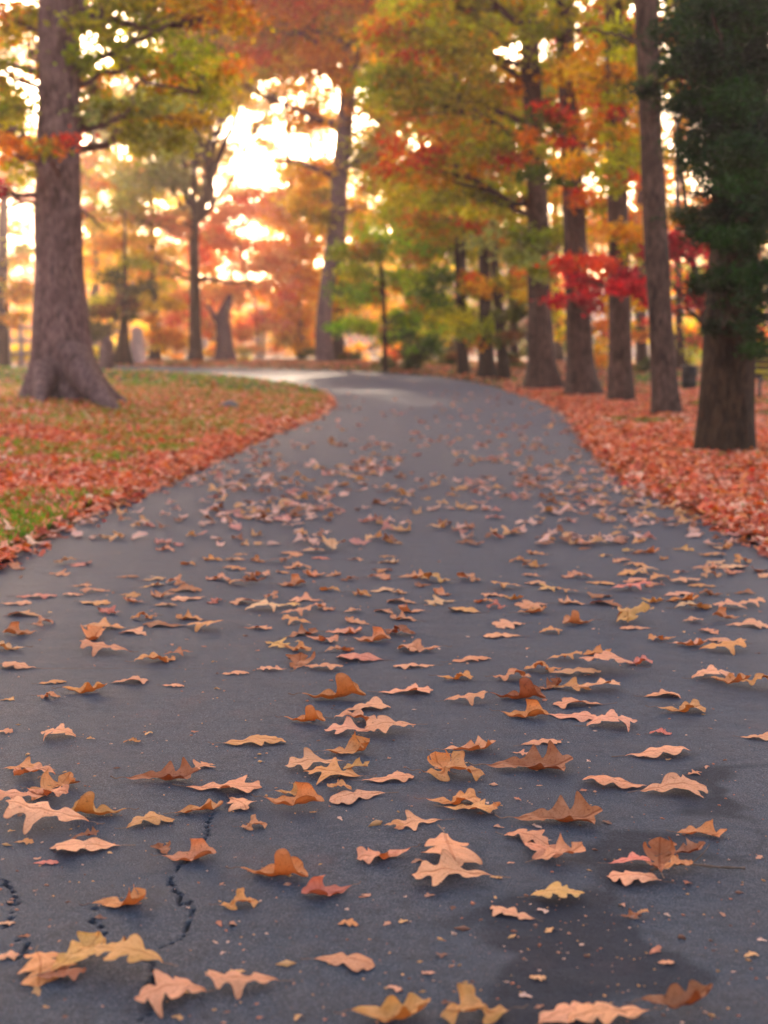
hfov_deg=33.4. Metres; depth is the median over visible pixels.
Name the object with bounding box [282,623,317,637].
fallen leaf
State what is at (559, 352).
autumn tree
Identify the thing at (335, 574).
fallen leaf
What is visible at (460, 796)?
fallen leaf
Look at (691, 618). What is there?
fallen leaf
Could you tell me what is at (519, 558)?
fallen leaf
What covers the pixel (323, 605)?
fallen leaf
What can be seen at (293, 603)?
fallen leaf
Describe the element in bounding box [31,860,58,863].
fallen leaf
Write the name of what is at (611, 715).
fallen leaf
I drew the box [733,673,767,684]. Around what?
fallen leaf
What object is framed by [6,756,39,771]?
fallen leaf
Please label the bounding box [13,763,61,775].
fallen leaf
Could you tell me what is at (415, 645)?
fallen leaf
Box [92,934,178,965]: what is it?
fallen leaf
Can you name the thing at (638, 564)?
fallen leaf
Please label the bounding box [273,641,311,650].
fallen leaf
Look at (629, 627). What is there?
fallen leaf
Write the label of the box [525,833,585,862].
fallen leaf
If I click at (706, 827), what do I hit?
fallen leaf
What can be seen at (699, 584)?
fallen leaf
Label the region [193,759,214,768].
fallen leaf
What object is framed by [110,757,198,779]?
fallen leaf
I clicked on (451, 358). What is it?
shrub
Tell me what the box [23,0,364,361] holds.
oak tree
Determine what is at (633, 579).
fallen leaf
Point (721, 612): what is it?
fallen leaf
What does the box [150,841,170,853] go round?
fallen leaf
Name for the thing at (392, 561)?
fallen leaf
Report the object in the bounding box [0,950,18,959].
fallen leaf
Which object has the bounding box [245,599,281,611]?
fallen leaf
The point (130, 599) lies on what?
fallen leaf
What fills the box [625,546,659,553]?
fallen leaf
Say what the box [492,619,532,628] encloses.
fallen leaf
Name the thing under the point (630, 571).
fallen leaf
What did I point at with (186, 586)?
fallen leaf
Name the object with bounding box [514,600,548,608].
fallen leaf
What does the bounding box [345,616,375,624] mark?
fallen leaf
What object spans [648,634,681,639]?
fallen leaf
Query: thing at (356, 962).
fallen leaf
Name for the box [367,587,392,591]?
fallen leaf
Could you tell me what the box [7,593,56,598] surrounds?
fallen leaf
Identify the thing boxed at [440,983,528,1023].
fallen leaf
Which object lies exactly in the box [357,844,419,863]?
fallen leaf
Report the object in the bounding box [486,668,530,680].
fallen leaf
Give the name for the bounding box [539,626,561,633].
fallen leaf
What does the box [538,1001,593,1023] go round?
fallen leaf
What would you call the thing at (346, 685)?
fallen leaf
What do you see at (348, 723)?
fallen leaf
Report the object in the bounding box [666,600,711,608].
fallen leaf
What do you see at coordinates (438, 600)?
fallen leaf
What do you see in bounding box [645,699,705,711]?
fallen leaf
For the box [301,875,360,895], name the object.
fallen leaf
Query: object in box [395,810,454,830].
fallen leaf
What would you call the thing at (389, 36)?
oak tree
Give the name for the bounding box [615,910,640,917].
fallen leaf
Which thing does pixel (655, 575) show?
fallen leaf
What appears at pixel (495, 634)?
fallen leaf
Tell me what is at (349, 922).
fallen leaf
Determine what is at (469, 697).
fallen leaf
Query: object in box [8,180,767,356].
distant woods
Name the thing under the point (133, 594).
fallen leaf
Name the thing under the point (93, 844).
fallen leaf
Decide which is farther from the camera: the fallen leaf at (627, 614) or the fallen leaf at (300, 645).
the fallen leaf at (627, 614)
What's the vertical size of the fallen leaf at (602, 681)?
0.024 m
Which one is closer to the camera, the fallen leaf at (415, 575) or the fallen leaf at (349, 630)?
the fallen leaf at (349, 630)
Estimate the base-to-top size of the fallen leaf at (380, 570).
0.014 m
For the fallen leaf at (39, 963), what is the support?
on the road
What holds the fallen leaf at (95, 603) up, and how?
on the road
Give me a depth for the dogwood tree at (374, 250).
42.48 m
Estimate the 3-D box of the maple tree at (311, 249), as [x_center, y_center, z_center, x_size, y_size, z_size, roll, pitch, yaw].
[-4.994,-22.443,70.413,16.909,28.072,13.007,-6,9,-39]
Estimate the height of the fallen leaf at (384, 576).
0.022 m
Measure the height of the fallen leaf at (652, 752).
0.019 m
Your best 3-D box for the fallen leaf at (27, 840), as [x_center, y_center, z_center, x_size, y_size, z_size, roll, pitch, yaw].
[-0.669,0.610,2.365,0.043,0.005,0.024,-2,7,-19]
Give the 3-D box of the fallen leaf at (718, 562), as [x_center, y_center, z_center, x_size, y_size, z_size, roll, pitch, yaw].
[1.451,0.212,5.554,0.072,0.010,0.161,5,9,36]
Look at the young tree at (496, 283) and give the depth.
35.08 m
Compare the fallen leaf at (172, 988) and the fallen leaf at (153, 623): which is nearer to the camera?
the fallen leaf at (172, 988)
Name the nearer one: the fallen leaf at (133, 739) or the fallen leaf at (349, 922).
the fallen leaf at (349, 922)
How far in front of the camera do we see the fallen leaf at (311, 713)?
3.13 m
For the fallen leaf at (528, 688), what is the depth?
3.33 m
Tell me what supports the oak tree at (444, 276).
on the ground at (53, 527)
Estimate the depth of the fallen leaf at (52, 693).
3.36 m
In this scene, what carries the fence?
on the ground at (53, 527)
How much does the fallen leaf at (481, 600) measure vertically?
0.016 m
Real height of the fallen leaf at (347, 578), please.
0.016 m
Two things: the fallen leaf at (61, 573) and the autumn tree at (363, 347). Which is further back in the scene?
the autumn tree at (363, 347)
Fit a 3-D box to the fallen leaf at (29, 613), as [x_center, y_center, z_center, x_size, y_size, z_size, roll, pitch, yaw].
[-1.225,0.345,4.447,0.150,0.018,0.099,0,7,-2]
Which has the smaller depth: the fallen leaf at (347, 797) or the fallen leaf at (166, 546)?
the fallen leaf at (347, 797)
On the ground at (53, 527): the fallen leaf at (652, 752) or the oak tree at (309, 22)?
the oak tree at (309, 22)
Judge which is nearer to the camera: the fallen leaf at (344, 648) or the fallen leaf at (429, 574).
the fallen leaf at (344, 648)
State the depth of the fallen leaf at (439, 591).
4.82 m
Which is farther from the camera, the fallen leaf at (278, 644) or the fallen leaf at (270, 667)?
the fallen leaf at (278, 644)
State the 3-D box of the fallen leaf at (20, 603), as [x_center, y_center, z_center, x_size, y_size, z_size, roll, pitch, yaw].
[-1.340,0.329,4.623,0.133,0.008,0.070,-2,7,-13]
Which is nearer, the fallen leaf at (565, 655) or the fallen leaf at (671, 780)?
the fallen leaf at (671, 780)
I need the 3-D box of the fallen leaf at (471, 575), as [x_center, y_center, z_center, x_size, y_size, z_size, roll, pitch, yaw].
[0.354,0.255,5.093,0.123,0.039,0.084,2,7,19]
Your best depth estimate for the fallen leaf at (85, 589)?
4.86 m
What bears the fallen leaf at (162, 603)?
on the road
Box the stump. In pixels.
[130,326,144,363]
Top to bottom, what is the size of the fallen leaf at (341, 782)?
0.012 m
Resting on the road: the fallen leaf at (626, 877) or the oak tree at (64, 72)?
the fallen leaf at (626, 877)
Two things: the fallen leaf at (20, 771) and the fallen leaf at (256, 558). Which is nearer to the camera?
the fallen leaf at (20, 771)
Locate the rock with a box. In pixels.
[218,400,238,406]
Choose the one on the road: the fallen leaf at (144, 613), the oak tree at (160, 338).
the fallen leaf at (144, 613)
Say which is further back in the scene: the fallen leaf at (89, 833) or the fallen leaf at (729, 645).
the fallen leaf at (729, 645)
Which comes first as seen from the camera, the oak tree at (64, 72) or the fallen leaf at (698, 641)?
the fallen leaf at (698, 641)
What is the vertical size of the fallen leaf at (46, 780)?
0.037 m
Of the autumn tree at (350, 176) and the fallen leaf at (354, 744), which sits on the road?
the fallen leaf at (354, 744)
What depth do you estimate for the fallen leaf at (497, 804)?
2.52 m
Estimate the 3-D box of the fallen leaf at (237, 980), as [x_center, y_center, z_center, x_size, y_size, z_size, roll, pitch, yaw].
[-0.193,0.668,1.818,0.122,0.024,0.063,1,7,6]
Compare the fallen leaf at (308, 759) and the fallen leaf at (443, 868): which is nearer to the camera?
the fallen leaf at (443, 868)
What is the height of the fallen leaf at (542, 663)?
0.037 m
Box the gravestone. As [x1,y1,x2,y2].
[98,337,114,370]
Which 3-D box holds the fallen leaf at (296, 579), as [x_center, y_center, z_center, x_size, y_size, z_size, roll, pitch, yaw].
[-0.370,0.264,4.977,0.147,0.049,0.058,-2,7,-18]
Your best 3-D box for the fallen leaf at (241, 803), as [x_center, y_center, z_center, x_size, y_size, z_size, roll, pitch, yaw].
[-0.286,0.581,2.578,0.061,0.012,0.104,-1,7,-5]
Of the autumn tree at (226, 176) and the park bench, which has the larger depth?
the autumn tree at (226, 176)
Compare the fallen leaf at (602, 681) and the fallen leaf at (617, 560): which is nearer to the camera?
the fallen leaf at (602, 681)
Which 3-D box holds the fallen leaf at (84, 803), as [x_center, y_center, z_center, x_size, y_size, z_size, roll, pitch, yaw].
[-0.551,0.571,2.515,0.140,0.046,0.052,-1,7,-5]
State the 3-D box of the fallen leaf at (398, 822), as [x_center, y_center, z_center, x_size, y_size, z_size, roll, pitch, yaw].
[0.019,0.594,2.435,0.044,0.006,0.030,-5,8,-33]
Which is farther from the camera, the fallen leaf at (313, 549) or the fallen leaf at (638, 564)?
the fallen leaf at (313, 549)
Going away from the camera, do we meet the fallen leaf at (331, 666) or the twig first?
the twig
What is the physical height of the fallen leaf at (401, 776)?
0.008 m
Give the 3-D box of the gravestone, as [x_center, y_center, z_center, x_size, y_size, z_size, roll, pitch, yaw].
[-8.613,-4.853,39.725,0.695,1.173,0.629,0,7,0]
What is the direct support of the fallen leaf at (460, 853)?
on the road
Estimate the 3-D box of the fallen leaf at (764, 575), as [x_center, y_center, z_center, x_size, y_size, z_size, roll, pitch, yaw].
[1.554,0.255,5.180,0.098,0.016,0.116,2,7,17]
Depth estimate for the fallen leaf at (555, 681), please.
3.48 m
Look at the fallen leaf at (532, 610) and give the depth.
4.46 m
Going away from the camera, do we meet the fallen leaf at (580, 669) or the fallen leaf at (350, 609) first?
the fallen leaf at (580, 669)
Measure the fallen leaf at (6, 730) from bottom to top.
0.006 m
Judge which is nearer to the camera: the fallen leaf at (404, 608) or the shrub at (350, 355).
the fallen leaf at (404, 608)
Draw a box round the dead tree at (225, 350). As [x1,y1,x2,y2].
[205,294,237,360]
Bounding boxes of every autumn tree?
[0,23,292,357]
[8,48,149,353]
[147,84,293,356]
[244,64,372,356]
[317,48,503,359]
[318,129,455,359]
[427,122,671,361]
[430,2,597,362]
[540,2,710,367]
[564,113,767,368]
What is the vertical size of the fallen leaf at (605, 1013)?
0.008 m
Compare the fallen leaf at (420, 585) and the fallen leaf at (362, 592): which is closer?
the fallen leaf at (362, 592)
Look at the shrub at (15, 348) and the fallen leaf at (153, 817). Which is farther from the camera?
the shrub at (15, 348)
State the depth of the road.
3.02 m
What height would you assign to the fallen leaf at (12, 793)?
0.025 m
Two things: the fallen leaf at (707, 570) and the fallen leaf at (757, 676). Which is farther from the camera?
the fallen leaf at (707, 570)
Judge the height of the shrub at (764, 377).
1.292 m
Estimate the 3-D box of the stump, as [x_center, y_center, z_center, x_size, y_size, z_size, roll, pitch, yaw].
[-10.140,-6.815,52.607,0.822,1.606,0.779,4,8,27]
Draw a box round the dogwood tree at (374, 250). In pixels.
[319,211,455,371]
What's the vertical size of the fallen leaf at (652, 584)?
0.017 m
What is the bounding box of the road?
[0,366,767,1023]
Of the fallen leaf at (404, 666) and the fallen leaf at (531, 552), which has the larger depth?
the fallen leaf at (531, 552)
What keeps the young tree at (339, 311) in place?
on the ground at (53, 527)
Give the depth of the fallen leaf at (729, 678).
3.50 m
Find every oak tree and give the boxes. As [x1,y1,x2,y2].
[0,0,274,409]
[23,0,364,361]
[81,173,189,359]
[203,0,444,361]
[341,0,665,388]
[359,16,588,374]
[362,3,637,378]
[376,0,675,394]
[493,0,691,400]
[584,0,691,413]
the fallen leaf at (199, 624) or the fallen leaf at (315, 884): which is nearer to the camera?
the fallen leaf at (315, 884)
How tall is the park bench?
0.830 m
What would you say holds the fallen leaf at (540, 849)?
on the road
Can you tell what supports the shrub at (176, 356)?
on the ground at (53, 527)
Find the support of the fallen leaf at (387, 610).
on the road
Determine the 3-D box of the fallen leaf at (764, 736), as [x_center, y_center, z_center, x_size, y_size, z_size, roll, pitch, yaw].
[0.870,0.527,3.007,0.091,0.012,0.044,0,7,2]
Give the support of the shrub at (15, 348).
on the ground at (53, 527)
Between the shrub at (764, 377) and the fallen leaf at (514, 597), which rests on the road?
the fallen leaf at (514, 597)
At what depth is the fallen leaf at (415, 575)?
5.17 m
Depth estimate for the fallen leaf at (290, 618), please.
4.29 m
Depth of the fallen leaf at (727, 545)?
5.92 m
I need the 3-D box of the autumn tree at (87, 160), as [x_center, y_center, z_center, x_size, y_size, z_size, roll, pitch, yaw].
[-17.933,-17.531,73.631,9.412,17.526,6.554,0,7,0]
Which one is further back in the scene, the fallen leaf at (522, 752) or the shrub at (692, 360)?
the shrub at (692, 360)
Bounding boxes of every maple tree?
[147,182,311,359]
[243,5,370,358]
[553,124,708,322]
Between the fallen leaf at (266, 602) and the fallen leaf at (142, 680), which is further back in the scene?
the fallen leaf at (266, 602)
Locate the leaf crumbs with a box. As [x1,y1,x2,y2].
[0,553,767,1023]
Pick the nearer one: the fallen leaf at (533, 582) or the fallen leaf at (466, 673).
the fallen leaf at (466, 673)
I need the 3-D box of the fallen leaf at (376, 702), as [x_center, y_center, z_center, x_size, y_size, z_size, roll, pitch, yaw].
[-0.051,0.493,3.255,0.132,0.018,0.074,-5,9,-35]
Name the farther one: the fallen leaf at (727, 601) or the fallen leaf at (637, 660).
the fallen leaf at (727, 601)
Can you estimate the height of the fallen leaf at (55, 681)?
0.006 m
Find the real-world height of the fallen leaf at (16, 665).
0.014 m
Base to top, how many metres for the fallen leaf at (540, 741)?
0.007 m
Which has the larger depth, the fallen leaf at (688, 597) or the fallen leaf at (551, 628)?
the fallen leaf at (688, 597)
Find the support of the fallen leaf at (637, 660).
on the road
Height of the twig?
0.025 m
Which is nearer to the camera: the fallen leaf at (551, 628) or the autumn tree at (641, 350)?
the fallen leaf at (551, 628)
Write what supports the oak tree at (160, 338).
on the ground at (53, 527)
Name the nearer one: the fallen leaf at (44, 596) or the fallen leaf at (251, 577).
the fallen leaf at (44, 596)
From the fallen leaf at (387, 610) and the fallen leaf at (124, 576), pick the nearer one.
the fallen leaf at (387, 610)
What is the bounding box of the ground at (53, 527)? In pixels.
[0,355,767,562]
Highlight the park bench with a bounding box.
[755,355,767,397]
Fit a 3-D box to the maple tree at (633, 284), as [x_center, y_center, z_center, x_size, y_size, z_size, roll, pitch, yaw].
[4.501,-3.997,21.085,3.383,4.662,2.369,-2,7,-13]
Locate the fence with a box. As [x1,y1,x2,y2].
[9,325,30,365]
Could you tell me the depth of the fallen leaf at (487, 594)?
4.78 m
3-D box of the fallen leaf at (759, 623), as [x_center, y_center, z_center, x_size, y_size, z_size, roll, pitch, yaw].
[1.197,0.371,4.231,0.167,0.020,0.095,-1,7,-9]
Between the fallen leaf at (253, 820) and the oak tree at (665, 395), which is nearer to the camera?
the fallen leaf at (253, 820)
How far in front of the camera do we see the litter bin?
28.22 m
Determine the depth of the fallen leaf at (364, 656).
3.79 m
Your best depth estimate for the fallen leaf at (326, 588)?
4.88 m
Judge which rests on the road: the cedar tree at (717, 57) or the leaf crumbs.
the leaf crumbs
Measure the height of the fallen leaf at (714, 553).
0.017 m
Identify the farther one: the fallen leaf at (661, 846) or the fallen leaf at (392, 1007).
the fallen leaf at (661, 846)
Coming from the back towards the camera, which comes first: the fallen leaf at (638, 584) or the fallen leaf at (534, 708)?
the fallen leaf at (638, 584)
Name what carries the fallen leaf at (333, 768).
on the road
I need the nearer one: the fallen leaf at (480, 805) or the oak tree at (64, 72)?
the fallen leaf at (480, 805)
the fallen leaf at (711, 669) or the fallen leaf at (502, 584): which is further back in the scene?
the fallen leaf at (502, 584)
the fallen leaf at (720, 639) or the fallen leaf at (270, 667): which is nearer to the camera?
the fallen leaf at (270, 667)
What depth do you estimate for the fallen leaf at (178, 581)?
5.02 m
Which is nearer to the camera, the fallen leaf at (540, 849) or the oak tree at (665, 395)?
the fallen leaf at (540, 849)
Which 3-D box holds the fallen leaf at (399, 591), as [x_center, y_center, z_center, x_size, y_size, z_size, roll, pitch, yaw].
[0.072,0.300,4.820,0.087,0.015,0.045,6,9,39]
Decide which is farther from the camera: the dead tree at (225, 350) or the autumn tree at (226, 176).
the autumn tree at (226, 176)
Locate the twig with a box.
[650,844,744,870]
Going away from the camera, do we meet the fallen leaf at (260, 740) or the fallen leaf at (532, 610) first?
the fallen leaf at (260, 740)
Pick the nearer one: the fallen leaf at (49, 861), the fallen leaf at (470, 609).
the fallen leaf at (49, 861)
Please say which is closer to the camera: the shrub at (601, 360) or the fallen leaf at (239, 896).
the fallen leaf at (239, 896)
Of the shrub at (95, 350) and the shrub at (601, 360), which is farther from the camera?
the shrub at (95, 350)
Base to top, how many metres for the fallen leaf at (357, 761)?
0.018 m
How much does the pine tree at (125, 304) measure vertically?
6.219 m
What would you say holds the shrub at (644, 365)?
on the ground at (53, 527)
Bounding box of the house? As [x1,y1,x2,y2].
[590,288,698,356]
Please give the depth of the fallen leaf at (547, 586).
4.90 m
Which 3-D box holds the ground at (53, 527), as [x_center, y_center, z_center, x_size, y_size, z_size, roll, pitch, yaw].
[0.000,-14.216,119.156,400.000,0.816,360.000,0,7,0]
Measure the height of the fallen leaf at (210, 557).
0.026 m
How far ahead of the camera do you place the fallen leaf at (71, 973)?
1.85 m
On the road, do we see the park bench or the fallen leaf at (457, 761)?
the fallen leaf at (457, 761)
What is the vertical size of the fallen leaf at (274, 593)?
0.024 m
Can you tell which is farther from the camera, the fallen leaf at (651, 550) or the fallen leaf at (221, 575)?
the fallen leaf at (651, 550)
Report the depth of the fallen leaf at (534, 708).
3.19 m
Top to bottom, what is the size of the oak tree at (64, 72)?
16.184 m
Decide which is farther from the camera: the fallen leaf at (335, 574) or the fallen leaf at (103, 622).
the fallen leaf at (335, 574)
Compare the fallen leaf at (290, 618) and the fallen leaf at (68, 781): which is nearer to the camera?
the fallen leaf at (68, 781)
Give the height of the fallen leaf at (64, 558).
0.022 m
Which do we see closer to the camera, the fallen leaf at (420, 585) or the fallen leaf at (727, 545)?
the fallen leaf at (420, 585)
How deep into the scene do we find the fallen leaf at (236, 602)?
4.65 m
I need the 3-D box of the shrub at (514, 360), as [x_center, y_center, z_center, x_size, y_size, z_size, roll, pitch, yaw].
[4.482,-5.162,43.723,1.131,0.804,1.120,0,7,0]
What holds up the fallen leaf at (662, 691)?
on the road
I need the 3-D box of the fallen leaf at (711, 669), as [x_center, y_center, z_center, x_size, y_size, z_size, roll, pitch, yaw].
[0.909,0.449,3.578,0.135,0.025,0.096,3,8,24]
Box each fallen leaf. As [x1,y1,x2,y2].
[0,641,31,649]
[0,728,12,733]
[0,789,56,800]
[0,921,14,925]
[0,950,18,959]
[2,661,42,668]
[3,621,44,634]
[3,796,104,834]
[4,600,31,605]
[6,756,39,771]
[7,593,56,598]
[7,610,38,615]
[8,560,32,568]
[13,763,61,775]
[17,838,33,844]
[17,945,76,986]
[20,784,68,796]
[26,966,85,980]
[27,615,52,625]
[27,768,79,801]
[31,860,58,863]
[32,680,65,683]
[32,691,59,697]
[37,931,105,974]
[41,723,82,740]
[48,775,74,785]
[49,568,69,575]
[50,837,120,850]
[52,682,105,692]
[53,557,77,562]
[69,826,98,836]
[70,560,91,566]
[71,791,138,814]
[74,600,110,605]
[79,884,145,906]
[80,587,116,592]
[80,639,137,656]
[81,625,105,639]
[84,617,137,627]
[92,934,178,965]
[97,605,119,613]
[103,675,147,683]
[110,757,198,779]
[113,575,138,577]
[115,811,174,828]
[120,592,140,596]
[121,626,145,634]
[123,597,148,602]
[123,737,140,742]
[127,652,174,661]
[130,612,163,618]
[133,576,165,580]
[134,969,216,1017]
[143,620,195,626]
[150,838,215,860]
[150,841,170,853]
[151,590,175,596]
[156,545,173,550]
[156,602,175,604]
[162,583,201,591]
[163,683,183,686]
[163,798,222,813]
[165,646,192,655]
[166,574,189,584]
[171,595,211,600]
[172,775,261,792]
[176,610,201,619]
[177,620,222,631]
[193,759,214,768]
[203,554,221,559]
[205,573,233,582]
[205,970,294,999]
[207,598,222,603]
[209,734,285,745]
[210,887,258,909]
[214,670,247,674]
[223,565,246,569]
[225,848,307,876]
[227,794,254,811]
[229,598,272,604]
[233,814,267,829]
[241,570,269,575]
[242,572,272,580]
[243,625,271,628]
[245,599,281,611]
[251,555,270,561]
[251,782,323,805]
[257,665,291,669]
[261,591,277,598]
[262,637,289,647]
[265,782,296,795]
[271,574,305,585]
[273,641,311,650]
[274,605,311,615]
[276,705,325,721]
[279,602,299,605]
[281,551,302,557]
[281,614,315,624]
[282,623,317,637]
[284,561,316,569]
[285,747,341,769]
[286,651,315,670]
[288,673,365,698]
[289,592,322,601]
[296,663,342,669]
[301,634,338,641]
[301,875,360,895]
[301,952,374,971]
[303,548,324,550]
[303,569,327,576]
[303,757,376,784]
[306,603,334,609]
[312,733,369,753]
[318,626,361,633]
[320,535,345,548]
[320,586,339,590]
[324,716,387,733]
[325,709,376,720]
[326,570,340,575]
[326,645,353,650]
[327,779,353,790]
[329,789,396,804]
[334,992,429,1021]
[337,652,394,660]
[338,918,358,925]
[340,576,361,580]
[343,757,369,768]
[344,607,360,611]
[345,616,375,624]
[345,626,390,641]
[346,696,390,709]
[349,589,370,595]
[350,771,413,781]
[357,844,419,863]
[365,715,415,732]
[367,572,390,579]
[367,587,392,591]
[369,683,432,693]
[371,556,398,562]
[374,609,393,613]
[375,568,392,573]
[380,820,403,825]
[383,625,414,634]
[386,597,425,603]
[390,611,426,621]
[392,569,423,577]
[393,589,411,593]
[394,663,443,668]
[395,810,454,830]
[398,602,431,612]
[398,638,451,651]
[407,750,484,781]
[412,849,510,885]
[414,788,480,804]
[415,582,430,586]
[421,572,456,582]
[422,824,482,866]
[426,594,462,604]
[427,736,495,750]
[427,750,455,773]
[428,670,472,678]
[433,587,458,594]
[434,799,497,812]
[437,690,485,705]
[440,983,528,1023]
[441,656,491,661]
[448,607,483,612]
[457,572,483,581]
[468,740,572,770]
[474,598,498,602]
[478,677,545,698]
[481,593,506,596]
[484,632,519,637]
[486,599,508,608]
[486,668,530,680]
[488,802,500,808]
[490,699,548,717]
[490,905,539,920]
[491,581,531,587]
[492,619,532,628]
[495,791,601,823]
[495,829,548,845]
[497,594,523,599]
[505,556,530,562]
[508,605,546,612]
[513,749,527,754]
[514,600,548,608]
[516,738,560,745]
[520,837,562,858]
[523,560,554,567]
[524,661,563,671]
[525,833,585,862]
[526,550,553,554]
[527,580,551,586]
[529,975,546,980]
[531,881,583,897]
[538,583,559,591]
[538,677,590,690]
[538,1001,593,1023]
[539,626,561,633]
[539,667,600,673]
[539,676,561,688]
[541,651,582,660]
[550,711,595,721]
[553,697,616,708]
[558,596,593,604]
[561,570,592,577]
[563,610,600,623]
[563,677,619,686]
[568,1001,664,1023]
[575,709,636,731]
[576,644,610,654]
[580,650,643,666]
[582,775,645,788]
[587,592,613,598]
[588,581,614,584]
[591,599,627,607]
[598,851,651,865]
[601,581,650,589]
[607,870,673,885]
[610,558,630,562]
[611,745,688,757]
[613,655,652,663]
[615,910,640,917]
[617,569,650,574]
[617,578,645,582]
[617,601,649,621]
[618,562,646,565]
[620,625,657,628]
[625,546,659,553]
[625,980,712,1008]
[628,772,707,797]
[639,565,663,571]
[642,597,662,601]
[643,836,676,877]
[644,689,680,697]
[645,581,663,586]
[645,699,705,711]
[648,573,670,580]
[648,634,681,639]
[649,728,671,734]
[654,838,704,855]
[658,638,706,645]
[658,960,674,963]
[660,591,693,596]
[660,854,692,871]
[664,544,694,550]
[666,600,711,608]
[667,592,698,600]
[667,819,726,836]
[671,577,705,582]
[682,664,733,678]
[683,616,702,620]
[685,561,718,568]
[688,583,724,586]
[690,638,746,654]
[699,588,729,594]
[700,552,725,555]
[700,628,718,633]
[701,567,728,577]
[702,673,750,683]
[706,560,725,563]
[706,637,750,643]
[712,540,732,548]
[712,564,748,568]
[712,607,746,618]
[713,598,752,609]
[716,618,767,628]
[724,568,747,573]
[733,588,754,593]
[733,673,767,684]
[733,732,767,739]
[734,554,751,562]
[739,597,765,606]
[757,572,767,577]
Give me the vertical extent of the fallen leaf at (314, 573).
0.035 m
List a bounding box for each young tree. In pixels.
[310,211,387,361]
[449,128,527,379]
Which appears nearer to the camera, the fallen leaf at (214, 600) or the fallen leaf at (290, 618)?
the fallen leaf at (290, 618)
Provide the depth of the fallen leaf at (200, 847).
2.30 m
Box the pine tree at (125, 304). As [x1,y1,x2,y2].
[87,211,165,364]
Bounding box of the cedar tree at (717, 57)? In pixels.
[627,0,767,455]
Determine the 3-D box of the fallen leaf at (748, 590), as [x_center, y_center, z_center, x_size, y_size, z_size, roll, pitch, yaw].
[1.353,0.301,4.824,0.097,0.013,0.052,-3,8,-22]
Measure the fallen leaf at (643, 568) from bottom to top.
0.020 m
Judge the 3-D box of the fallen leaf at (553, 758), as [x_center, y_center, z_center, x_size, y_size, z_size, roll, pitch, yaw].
[0.303,0.534,2.803,0.218,0.049,0.115,3,8,21]
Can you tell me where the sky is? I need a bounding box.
[1,0,767,285]
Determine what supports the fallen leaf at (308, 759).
on the road
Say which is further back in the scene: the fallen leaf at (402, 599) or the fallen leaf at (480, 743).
the fallen leaf at (402, 599)
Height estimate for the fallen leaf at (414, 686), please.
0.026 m
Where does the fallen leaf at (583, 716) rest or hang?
on the road
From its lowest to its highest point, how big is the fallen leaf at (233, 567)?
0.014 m
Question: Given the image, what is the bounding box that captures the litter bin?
[681,365,697,388]
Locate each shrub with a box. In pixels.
[11,342,30,361]
[93,344,99,359]
[161,338,188,358]
[203,340,215,358]
[233,343,263,359]
[295,347,314,360]
[337,351,365,360]
[393,347,429,362]
[425,349,456,365]
[508,349,526,368]
[592,335,608,367]
[633,356,649,372]
[647,313,701,365]
[755,338,767,381]
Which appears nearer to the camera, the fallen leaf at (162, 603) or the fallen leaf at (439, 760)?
the fallen leaf at (439, 760)
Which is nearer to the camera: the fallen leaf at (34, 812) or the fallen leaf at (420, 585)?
the fallen leaf at (34, 812)
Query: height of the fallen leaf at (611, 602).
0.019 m
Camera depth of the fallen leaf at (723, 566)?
5.40 m
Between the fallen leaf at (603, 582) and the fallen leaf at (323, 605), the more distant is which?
the fallen leaf at (603, 582)
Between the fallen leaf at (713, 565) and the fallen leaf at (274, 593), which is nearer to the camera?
the fallen leaf at (274, 593)
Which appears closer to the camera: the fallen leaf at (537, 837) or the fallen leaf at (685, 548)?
the fallen leaf at (537, 837)
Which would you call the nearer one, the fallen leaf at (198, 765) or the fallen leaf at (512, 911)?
the fallen leaf at (512, 911)
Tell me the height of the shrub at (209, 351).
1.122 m
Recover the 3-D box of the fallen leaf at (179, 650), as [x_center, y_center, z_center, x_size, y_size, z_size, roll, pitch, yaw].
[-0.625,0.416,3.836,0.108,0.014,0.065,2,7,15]
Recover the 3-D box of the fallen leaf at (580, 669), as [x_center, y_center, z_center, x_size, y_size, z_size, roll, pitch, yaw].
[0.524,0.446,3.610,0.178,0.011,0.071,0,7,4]
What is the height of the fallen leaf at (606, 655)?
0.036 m
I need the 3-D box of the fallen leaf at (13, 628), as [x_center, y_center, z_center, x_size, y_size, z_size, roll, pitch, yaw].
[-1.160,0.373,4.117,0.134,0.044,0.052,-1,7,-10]
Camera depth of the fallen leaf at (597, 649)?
3.86 m
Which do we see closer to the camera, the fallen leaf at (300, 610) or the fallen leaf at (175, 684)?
the fallen leaf at (175, 684)
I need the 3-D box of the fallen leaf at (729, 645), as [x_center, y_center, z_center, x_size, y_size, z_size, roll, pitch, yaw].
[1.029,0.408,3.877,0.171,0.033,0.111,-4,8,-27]
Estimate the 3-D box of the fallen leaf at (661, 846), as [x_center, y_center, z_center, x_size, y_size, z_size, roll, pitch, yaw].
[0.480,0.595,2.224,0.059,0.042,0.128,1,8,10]
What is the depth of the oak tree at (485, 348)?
36.43 m
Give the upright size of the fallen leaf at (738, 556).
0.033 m
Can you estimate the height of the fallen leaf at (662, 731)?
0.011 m
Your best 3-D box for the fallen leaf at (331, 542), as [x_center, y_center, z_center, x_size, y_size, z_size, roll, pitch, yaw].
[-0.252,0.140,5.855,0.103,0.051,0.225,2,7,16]

